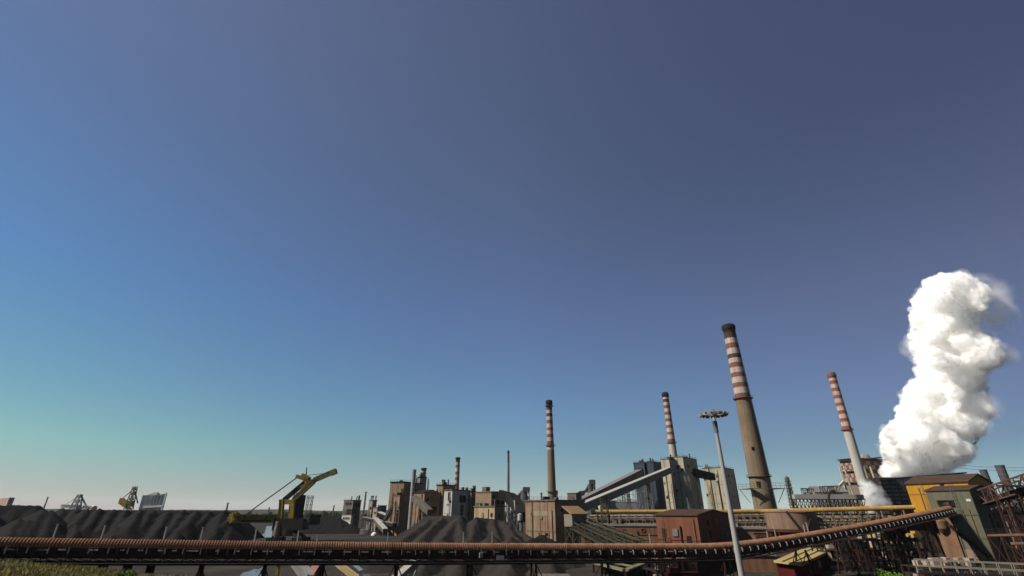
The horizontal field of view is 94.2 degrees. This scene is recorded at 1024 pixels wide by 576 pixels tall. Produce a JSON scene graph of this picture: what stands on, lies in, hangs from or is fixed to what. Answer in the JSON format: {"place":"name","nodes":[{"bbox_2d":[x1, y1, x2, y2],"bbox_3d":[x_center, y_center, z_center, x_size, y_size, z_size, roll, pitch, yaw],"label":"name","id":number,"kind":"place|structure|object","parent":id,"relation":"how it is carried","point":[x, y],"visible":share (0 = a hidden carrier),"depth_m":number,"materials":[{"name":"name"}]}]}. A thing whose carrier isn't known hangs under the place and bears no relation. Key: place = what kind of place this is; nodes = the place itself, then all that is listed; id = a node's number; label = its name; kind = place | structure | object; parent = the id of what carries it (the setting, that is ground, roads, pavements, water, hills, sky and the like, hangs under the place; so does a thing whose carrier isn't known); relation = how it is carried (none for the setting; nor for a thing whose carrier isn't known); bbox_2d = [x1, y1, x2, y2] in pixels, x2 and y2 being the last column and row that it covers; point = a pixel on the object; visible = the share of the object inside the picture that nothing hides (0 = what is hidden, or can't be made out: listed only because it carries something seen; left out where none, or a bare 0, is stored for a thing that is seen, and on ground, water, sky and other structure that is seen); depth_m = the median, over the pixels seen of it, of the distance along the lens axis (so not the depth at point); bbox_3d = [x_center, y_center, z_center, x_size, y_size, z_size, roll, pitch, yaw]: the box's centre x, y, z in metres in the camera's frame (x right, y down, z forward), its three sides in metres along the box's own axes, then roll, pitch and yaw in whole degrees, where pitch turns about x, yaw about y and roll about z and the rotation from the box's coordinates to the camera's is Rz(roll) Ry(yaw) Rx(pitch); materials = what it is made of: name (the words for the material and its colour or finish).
{"place":"outdoors","nodes":[
{"label":"outdoors","id":0,"kind":"place"},
{"bbox_2d":[0,558,186,575],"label":"ground bank","id":1,"kind":"structure","parent":0,"point":[140,574],"depth_m":56.05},
{"bbox_2d":[115,570,139,575],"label":"bush","id":2,"kind":"object","parent":1,"relation":"on","point":[129,573],"visible":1,"depth_m":52.61,"materials":[{"name":"green plant"}]},
{"bbox_2d":[46,509,387,513],"bbox_3d":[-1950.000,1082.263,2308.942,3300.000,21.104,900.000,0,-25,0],"label":"hills","id":3,"kind":"structure","parent":0,"point":[262,511],"depth_m":2025.11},
{"bbox_2d":[0,0,1023,510],"label":"sky","id":4,"kind":"structure","parent":0,"point":[246,246],"materials":[{"name":"blue"}]},
{"bbox_2d":[4,511,1023,575],"bbox_3d":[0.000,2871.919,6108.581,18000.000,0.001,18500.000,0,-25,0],"label":"ground","id":5,"kind":"structure","parent":0,"point":[234,571],"depth_m":120.21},
{"bbox_2d":[0,498,14,505],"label":"factory","id":6,"kind":"structure","parent":5,"relation":"on","point":[6,501],"depth_m":588.61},
{"bbox_2d":[0,505,67,549],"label":"coal heap","id":7,"kind":"object","parent":5,"relation":"on","point":[28,521],"visible":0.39,"depth_m":199.37,"materials":[{"name":"stone"}]},
{"bbox_2d":[60,494,91,509],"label":"ship crane","id":8,"kind":"object","parent":5,"relation":"on","point":[75,506],"visible":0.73,"depth_m":562.72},
{"bbox_2d":[118,486,137,509],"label":"grab unloader","id":9,"kind":"object","parent":5,"relation":"on","point":[125,503],"visible":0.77,"depth_m":437.51,"materials":[{"name":"metal"}]},
{"bbox_2d":[138,492,166,509],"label":"silo house","id":10,"kind":"structure","parent":5,"relation":"on","point":[155,500],"depth_m":817.80,"materials":[{"name":"metal"}]},
{"bbox_2d":[56,508,264,541],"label":"coal heap","id":11,"kind":"object","parent":5,"relation":"on","point":[184,524],"visible":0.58,"depth_m":222.05,"materials":[{"name":"stone"}]},
{"bbox_2d":[240,567,262,575],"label":"puddle","id":12,"kind":"object","parent":5,"relation":"on","point":[254,572],"visible":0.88,"depth_m":108.57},
{"bbox_2d":[151,509,367,518],"bbox_3d":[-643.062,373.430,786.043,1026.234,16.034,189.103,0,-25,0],"label":"wood","id":13,"kind":"object","parent":5,"relation":"on","point":[328,514],"visible":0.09,"depth_m":756.62,"materials":[{"name":"green plant"}]},
{"bbox_2d":[262,526,271,536],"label":"puddle","id":14,"kind":"object","parent":5,"relation":"on","point":[268,532],"visible":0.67,"depth_m":312.48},
{"bbox_2d":[227,467,337,541],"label":"stacker","id":15,"kind":"object","parent":5,"relation":"on","point":[294,522],"visible":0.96,"depth_m":228.13,"materials":[{"name":"metal"}]},
{"bbox_2d":[291,566,306,575],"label":"inclined chute","id":16,"kind":"object","parent":5,"relation":"on","point":[299,571],"visible":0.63,"depth_m":88.08,"materials":[{"name":"grey metal"}]},
{"bbox_2d":[301,566,314,575],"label":"inclined chute","id":17,"kind":"object","parent":5,"relation":"on","point":[308,571],"visible":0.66,"depth_m":86.94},
{"bbox_2d":[311,566,320,575],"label":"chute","id":18,"kind":"object","parent":5,"relation":"on","point":[315,569],"visible":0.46,"depth_m":97.08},
{"bbox_2d":[300,516,359,533],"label":"coal heap","id":19,"kind":"object","parent":5,"relation":"on","point":[333,525],"visible":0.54,"depth_m":298.30,"materials":[{"name":"stone"}]},
{"bbox_2d":[335,565,359,575],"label":"inclined chute","id":20,"kind":"object","parent":5,"relation":"on","point":[346,570],"visible":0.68,"depth_m":90.73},
{"bbox_2d":[342,514,352,524],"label":"office","id":21,"kind":"structure","parent":5,"relation":"on","point":[348,518],"depth_m":365.96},
{"bbox_2d":[342,495,361,527],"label":"old works","id":22,"kind":"structure","parent":5,"relation":"on","point":[352,507],"depth_m":383.85,"materials":[{"name":"concrete"}]},
{"bbox_2d":[359,529,368,534],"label":"container","id":23,"kind":"object","parent":5,"relation":"on","point":[364,531],"visible":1,"depth_m":283.78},
{"bbox_2d":[361,492,366,527],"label":"mast","id":24,"kind":"object","parent":5,"relation":"on","point":[362,521],"visible":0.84,"depth_m":407.60,"materials":[{"name":"grey metal"}]},
{"bbox_2d":[366,495,377,529],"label":"concrete silo house","id":25,"kind":"structure","parent":5,"relation":"on","point":[372,503],"depth_m":346.07,"materials":[{"name":"concrete"}]},
{"bbox_2d":[371,507,382,530],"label":"concrete house","id":26,"kind":"structure","parent":5,"relation":"on","point":[376,509],"depth_m":337.54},
{"bbox_2d":[362,517,396,534],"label":"inclined conveyor","id":27,"kind":"object","parent":5,"relation":"on","point":[386,523],"visible":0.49,"depth_m":303.01,"materials":[{"name":"metal"}]},
{"bbox_2d":[356,565,402,573],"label":"ore heap","id":28,"kind":"object","parent":5,"relation":"on","point":[379,568],"visible":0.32,"depth_m":110.96,"materials":[{"name":"gravel"}]},
{"bbox_2d":[373,517,387,534],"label":"inclined conveyor","id":29,"kind":"object","parent":5,"relation":"on","point":[380,525],"visible":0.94,"depth_m":276.37,"materials":[{"name":"metal"}]},
{"bbox_2d":[382,502,393,534],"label":"inclined conveyor","id":30,"kind":"object","parent":5,"relation":"on","point":[387,515],"visible":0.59,"depth_m":282.19,"materials":[{"name":"metal"}]},
{"bbox_2d":[391,493,404,535],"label":"factory annex","id":31,"kind":"object","parent":5,"relation":"on","point":[398,505],"visible":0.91,"depth_m":277.68,"materials":[{"name":"concrete"}]},
{"bbox_2d":[385,478,421,534],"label":"factory tower","id":32,"kind":"structure","parent":5,"relation":"on","point":[401,486],"depth_m":286.69,"materials":[{"name":"concrete"}]},
{"bbox_2d":[392,559,422,575],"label":"inclined chute","id":33,"kind":"object","parent":5,"relation":"on","point":[405,570],"visible":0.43,"depth_m":85.61,"materials":[{"name":"paint"}]},
{"bbox_2d":[407,469,416,528],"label":"exhaust stack","id":34,"kind":"object","parent":5,"relation":"on","point":[413,485],"visible":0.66,"depth_m":274.25,"materials":[{"name":"silver metal"}]},
{"bbox_2d":[417,472,426,489],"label":"roof block","id":35,"kind":"structure","parent":5,"relation":"on","point":[422,479],"depth_m":307.91,"materials":[{"name":"concrete"}]},
{"bbox_2d":[412,496,432,521],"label":"inclined conveyor","id":36,"kind":"object","parent":5,"relation":"on","point":[423,506],"visible":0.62,"depth_m":250.62,"materials":[{"name":"metal"}]},
{"bbox_2d":[411,490,440,526],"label":"factory hall","id":37,"kind":"structure","parent":5,"relation":"on","point":[431,498],"depth_m":268.11,"materials":[{"name":"metal"}]},
{"bbox_2d":[436,479,455,515],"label":"stair tower","id":38,"kind":"structure","parent":5,"relation":"on","point":[440,488],"depth_m":277.50,"materials":[{"name":"concrete"}]},
{"bbox_2d":[443,487,469,519],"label":"pale works","id":39,"kind":"structure","parent":5,"relation":"on","point":[456,501],"depth_m":260.72,"materials":[{"name":"concrete"}]},
{"bbox_2d":[454,457,460,489],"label":"chimney","id":40,"kind":"object","parent":5,"relation":"on","point":[457,469],"visible":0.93,"depth_m":521.95,"materials":[{"name":"concrete"}]},
{"bbox_2d":[468,485,476,521],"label":"dark annex","id":41,"kind":"object","parent":5,"relation":"on","point":[472,494],"visible":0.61,"depth_m":265.32,"materials":[{"name":"concrete"}]},
{"bbox_2d":[108,536,849,575],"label":"rubble","id":42,"kind":"object","parent":5,"relation":"on","point":[443,570],"visible":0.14,"depth_m":115.51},
{"bbox_2d":[0,506,959,575],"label":"covered conveyor","id":43,"kind":"object","parent":5,"relation":"on","point":[129,557],"visible":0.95,"depth_m":77.90,"materials":[{"name":"metal"}]},
{"bbox_2d":[382,515,586,575],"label":"ore heap","id":44,"kind":"object","parent":5,"relation":"on","point":[439,529],"visible":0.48,"depth_m":150.75,"materials":[{"name":"gravel"}]},
{"bbox_2d":[473,500,505,520],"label":"office block","id":45,"kind":"structure","parent":5,"relation":"on","point":[484,510],"depth_m":240.45,"materials":[{"name":"concrete"}]},
{"bbox_2d":[475,487,504,505],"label":"office floor","id":46,"kind":"structure","parent":45,"relation":"on","point":[485,495],"depth_m":248.60,"materials":[{"name":"concrete"}]},
{"bbox_2d":[506,451,509,521],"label":"chimney","id":47,"kind":"object","parent":5,"relation":"on","point":[508,472],"visible":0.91,"depth_m":650.48,"materials":[{"name":"grey metal"}]},
{"bbox_2d":[497,490,525,531],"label":"inclined conveyor","id":48,"kind":"object","parent":5,"relation":"on","point":[514,502],"visible":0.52,"depth_m":229.94,"materials":[{"name":"metal"}]},
{"bbox_2d":[508,487,529,524],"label":"blast furnace","id":49,"kind":"object","parent":5,"relation":"on","point":[522,495],"visible":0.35,"depth_m":510.14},
{"bbox_2d":[525,535,568,551],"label":"coal heap","id":50,"kind":"object","parent":5,"relation":"on","point":[541,539],"visible":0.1,"depth_m":156.09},
{"bbox_2d":[545,400,556,498],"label":"chimney","id":51,"kind":"object","parent":5,"relation":"on","point":[551,490],"visible":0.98,"depth_m":354.20,"materials":[{"name":"concrete"}]},
{"bbox_2d":[538,574,569,575],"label":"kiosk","id":52,"kind":"object","parent":5,"relation":"on","point":[554,575],"visible":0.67,"depth_m":91.35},
{"bbox_2d":[524,492,585,543],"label":"industrial block","id":53,"kind":"structure","parent":5,"relation":"on","point":[545,516],"depth_m":184.18,"materials":[{"name":"concrete"}]},
{"bbox_2d":[562,506,588,551],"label":"shed","id":54,"kind":"structure","parent":5,"relation":"on","point":[577,514],"depth_m":150.09,"materials":[{"name":"beige paint"}]},
{"bbox_2d":[577,480,598,519],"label":"blast furnace","id":55,"kind":"object","parent":5,"relation":"on","point":[590,487],"visible":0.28,"depth_m":477.36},
{"bbox_2d":[568,521,625,559],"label":"inclined conveyor","id":56,"kind":"object","parent":5,"relation":"on","point":[591,536],"visible":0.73,"depth_m":133.02,"materials":[{"name":"metal"}]},
{"bbox_2d":[600,497,608,522],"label":"stair tower","id":57,"kind":"structure","parent":5,"relation":"on","point":[601,506],"depth_m":172.19,"materials":[{"name":"metal"}]},
{"bbox_2d":[582,468,643,519],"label":"inclined gallery","id":58,"kind":"object","parent":5,"relation":"on","point":[631,476],"visible":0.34,"depth_m":302.33,"materials":[{"name":"metal"}]},
{"bbox_2d":[583,518,648,559],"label":"inclined conveyor","id":59,"kind":"object","parent":5,"relation":"on","point":[620,536],"visible":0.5,"depth_m":132.71,"materials":[{"name":"metal"}]},
{"bbox_2d":[581,514,657,551],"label":"shed","id":60,"kind":"structure","parent":5,"relation":"on","point":[644,530],"depth_m":155.48,"materials":[{"name":"metal"}]},
{"bbox_2d":[602,500,638,519],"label":"shed","id":61,"kind":"structure","parent":5,"relation":"on","point":[613,503],"depth_m":474.74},
{"bbox_2d":[592,559,650,575],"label":"hopper","id":62,"kind":"object","parent":5,"relation":"on","point":[624,569],"visible":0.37,"depth_m":104.78,"materials":[{"name":"metal"}]},
{"bbox_2d":[587,514,655,523],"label":"pipe rack","id":63,"kind":"object","parent":5,"relation":"on","point":[635,517],"visible":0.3,"depth_m":175.66,"materials":[{"name":"metal"}]},
{"bbox_2d":[585,467,671,519],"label":"inclined gallery","id":64,"kind":"object","parent":5,"relation":"on","point":[611,494],"visible":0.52,"depth_m":253.96,"materials":[{"name":"grey metal"}]},
{"bbox_2d":[633,459,651,519],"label":"slate tower","id":65,"kind":"structure","parent":5,"relation":"on","point":[640,464],"depth_m":370.25,"materials":[{"name":"grey metal"}]},
{"bbox_2d":[646,458,666,519],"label":"slate tower","id":66,"kind":"structure","parent":5,"relation":"on","point":[658,493],"depth_m":370.70,"materials":[{"name":"grey metal"}]},
{"bbox_2d":[662,392,676,456],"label":"chimney","id":67,"kind":"object","parent":5,"relation":"on","point":[671,441],"visible":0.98,"depth_m":406.24,"materials":[{"name":"concrete"}]},
{"bbox_2d":[660,454,679,509],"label":"beige tower","id":68,"kind":"structure","parent":5,"relation":"on","point":[671,491],"depth_m":306.96,"materials":[{"name":"concrete"}]},
{"bbox_2d":[646,558,697,575],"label":"scaffold rack","id":69,"kind":"object","parent":5,"relation":"on","point":[659,567],"visible":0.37,"depth_m":98.28,"materials":[{"name":"metal"}]},
{"bbox_2d":[661,567,699,575],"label":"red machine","id":70,"kind":"object","parent":5,"relation":"on","point":[672,571],"visible":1,"depth_m":85.02,"materials":[{"name":"metal"}]},
{"bbox_2d":[673,454,703,508],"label":"beige tower","id":71,"kind":"structure","parent":5,"relation":"on","point":[689,489],"depth_m":313.91,"materials":[{"name":"concrete"}]},
{"bbox_2d":[692,469,715,479],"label":"bridge gallery","id":72,"kind":"object","parent":71,"relation":"attached to","point":[702,474],"visible":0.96,"depth_m":326.46,"materials":[{"name":"metal"}]},
{"bbox_2d":[654,509,732,561],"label":"red shed","id":73,"kind":"structure","parent":5,"relation":"on","point":[693,525],"depth_m":129.81,"materials":[{"name":"metal"}]},
{"bbox_2d":[661,528,666,541],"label":"door","id":74,"kind":"structure","parent":73,"relation":"in","point":[664,536],"depth_m":129.87,"materials":[{"name":"metal"}]},
{"bbox_2d":[683,549,728,575],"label":"dark house","id":75,"kind":"structure","parent":5,"relation":"on","point":[707,568],"depth_m":105.97,"materials":[{"name":"metal"}]},
{"bbox_2d":[702,464,715,508],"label":"beige tower","id":76,"kind":"structure","parent":5,"relation":"on","point":[709,494],"depth_m":343.35,"materials":[{"name":"concrete"}]},
{"bbox_2d":[698,409,744,575],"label":"lamp mast","id":77,"kind":"object","parent":5,"relation":"on","point":[713,414],"visible":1,"depth_m":78.99,"materials":[{"name":"grey metal"}]},
{"bbox_2d":[709,465,740,514],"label":"beige tower","id":78,"kind":"structure","parent":5,"relation":"on","point":[719,493],"depth_m":343.55,"materials":[{"name":"concrete"}]},
{"bbox_2d":[728,514,766,525],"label":"pipe rack","id":79,"kind":"object","parent":5,"relation":"on","point":[744,520],"visible":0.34,"depth_m":180.49,"materials":[{"name":"metal"}]},
{"bbox_2d":[730,523,768,548],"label":"shed","id":80,"kind":"structure","parent":5,"relation":"on","point":[749,532],"depth_m":141.52,"materials":[{"name":"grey metal"}]},
{"bbox_2d":[721,323,785,526],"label":"chimney","id":81,"kind":"object","parent":5,"relation":"on","point":[761,488],"visible":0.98,"depth_m":248.22,"materials":[{"name":"concrete"}]},
{"bbox_2d":[591,505,915,551],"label":"pipeline","id":82,"kind":"object","parent":5,"relation":"on","point":[879,509],"visible":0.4,"depth_m":176.66,"materials":[{"name":"metal"}]},
{"bbox_2d":[730,554,777,572],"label":"shed","id":83,"kind":"structure","parent":5,"relation":"on","point":[764,564],"depth_m":111.78,"materials":[{"name":"metal"}]},
{"bbox_2d":[784,476,796,507],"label":"flare tower","id":84,"kind":"structure","parent":5,"relation":"on","point":[789,489],"depth_m":275.41,"materials":[{"name":"grey metal"}]},
{"bbox_2d":[763,510,823,552],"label":"storage tank","id":85,"kind":"object","parent":5,"relation":"on","point":[784,522],"visible":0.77,"depth_m":164.79,"materials":[{"name":"metal"}]},
{"bbox_2d":[774,548,833,575],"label":"yard shed","id":86,"kind":"structure","parent":5,"relation":"on","point":[787,565],"depth_m":104.99,"materials":[{"name":"paint"}]},
{"bbox_2d":[791,485,867,528],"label":"pipe bridge","id":87,"kind":"structure","parent":5,"relation":"on","point":[837,496],"depth_m":256.99,"materials":[{"name":"metal"}]},
{"bbox_2d":[807,486,854,527],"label":"sloped roof hall","id":88,"kind":"structure","parent":5,"relation":"on","point":[817,489],"depth_m":305.18,"materials":[{"name":"grey metal"}]},
{"bbox_2d":[811,534,892,572],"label":"scaffold rack","id":89,"kind":"object","parent":5,"relation":"on","point":[864,559],"visible":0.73,"depth_m":113.09,"materials":[{"name":"metal"}]},
{"bbox_2d":[827,372,879,533],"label":"chimney","id":90,"kind":"object","parent":5,"relation":"on","point":[863,485],"visible":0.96,"depth_m":313.85,"materials":[{"name":"concrete"}]},
{"bbox_2d":[815,513,906,551],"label":"pipe rack","id":91,"kind":"object","parent":5,"relation":"on","point":[830,521],"visible":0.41,"depth_m":169.51,"materials":[{"name":"metal"}]},
{"bbox_2d":[837,454,891,516],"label":"checker tower","id":92,"kind":"structure","parent":5,"relation":"on","point":[874,467],"depth_m":353.65,"materials":[{"name":"concrete"}]},
{"bbox_2d":[852,534,882,562],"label":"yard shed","id":93,"kind":"structure","parent":5,"relation":"on","point":[874,536],"depth_m":131.36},
{"bbox_2d":[874,568,902,575],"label":"bush","id":94,"kind":"object","parent":5,"relation":"on","point":[889,574],"visible":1,"depth_m":75.78,"materials":[{"name":"green plant"}]},
{"bbox_2d":[860,527,938,569],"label":"scaffold rack","id":95,"kind":"object","parent":5,"relation":"on","point":[908,546],"visible":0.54,"depth_m":118.87,"materials":[{"name":"metal"}]},
{"bbox_2d":[884,518,939,563],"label":"steel frame","id":96,"kind":"object","parent":5,"relation":"on","point":[929,526],"visible":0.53,"depth_m":126.00,"materials":[{"name":"metal"}]},
{"bbox_2d":[906,531,923,558],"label":"drive unit","id":97,"kind":"object","parent":5,"relation":"on","point":[915,535],"visible":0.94,"depth_m":115.60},
{"bbox_2d":[867,472,966,516],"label":"coke battery","id":98,"kind":"object","parent":5,"relation":"on","point":[887,491],"visible":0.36,"depth_m":312.06,"materials":[{"name":"metal"}]},
{"bbox_2d":[903,473,995,551],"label":"yellow tower","id":99,"kind":"structure","parent":5,"relation":"on","point":[916,486],"depth_m":171.99,"materials":[{"name":"metal"}]},
{"bbox_2d":[900,557,998,575],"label":"scaffold rack","id":100,"kind":"object","parent":5,"relation":"on","point":[936,568],"visible":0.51,"depth_m":96.26,"materials":[{"name":"metal"}]},
{"bbox_2d":[913,558,1023,575],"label":"catwalk","id":101,"kind":"object","parent":5,"relation":"on","point":[944,572],"visible":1,"depth_m":50.85,"materials":[{"name":"metal"}]},
{"bbox_2d":[923,485,1019,562],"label":"green tower","id":102,"kind":"structure","parent":5,"relation":"on","point":[963,534],"depth_m":137.82,"materials":[{"name":"grey metal"}]},
{"bbox_2d":[979,469,1002,509],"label":"exhaust stack","id":103,"kind":"object","parent":5,"relation":"on","point":[984,473],"visible":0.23,"depth_m":278.85,"materials":[{"name":"metal"}]},
{"bbox_2d":[975,473,1023,562],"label":"truss conveyor","id":104,"kind":"object","parent":5,"relation":"on","point":[1003,496],"visible":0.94,"depth_m":127.76,"materials":[{"name":"metal"}]},
{"bbox_2d":[985,528,1023,568],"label":"steel platform","id":105,"kind":"structure","parent":5,"relation":"on","point":[1004,545],"depth_m":115.62,"materials":[{"name":"metal"}]},
{"bbox_2d":[994,465,1020,509],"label":"exhaust stack","id":106,"kind":"object","parent":5,"relation":"on","point":[1002,473],"visible":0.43,"depth_m":250.74,"materials":[{"name":"metal"}]},
{"bbox_2d":[1001,503,1023,555],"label":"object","id":107,"kind":"structure","parent":5,"relation":"on","point":[1017,512],"depth_m":153.34,"materials":[{"name":"metal"}]},
{"bbox_2d":[1008,536,1023,574],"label":"steel platform","id":108,"kind":"structure","parent":5,"relation":"on","point":[1014,552],"depth_m":106.11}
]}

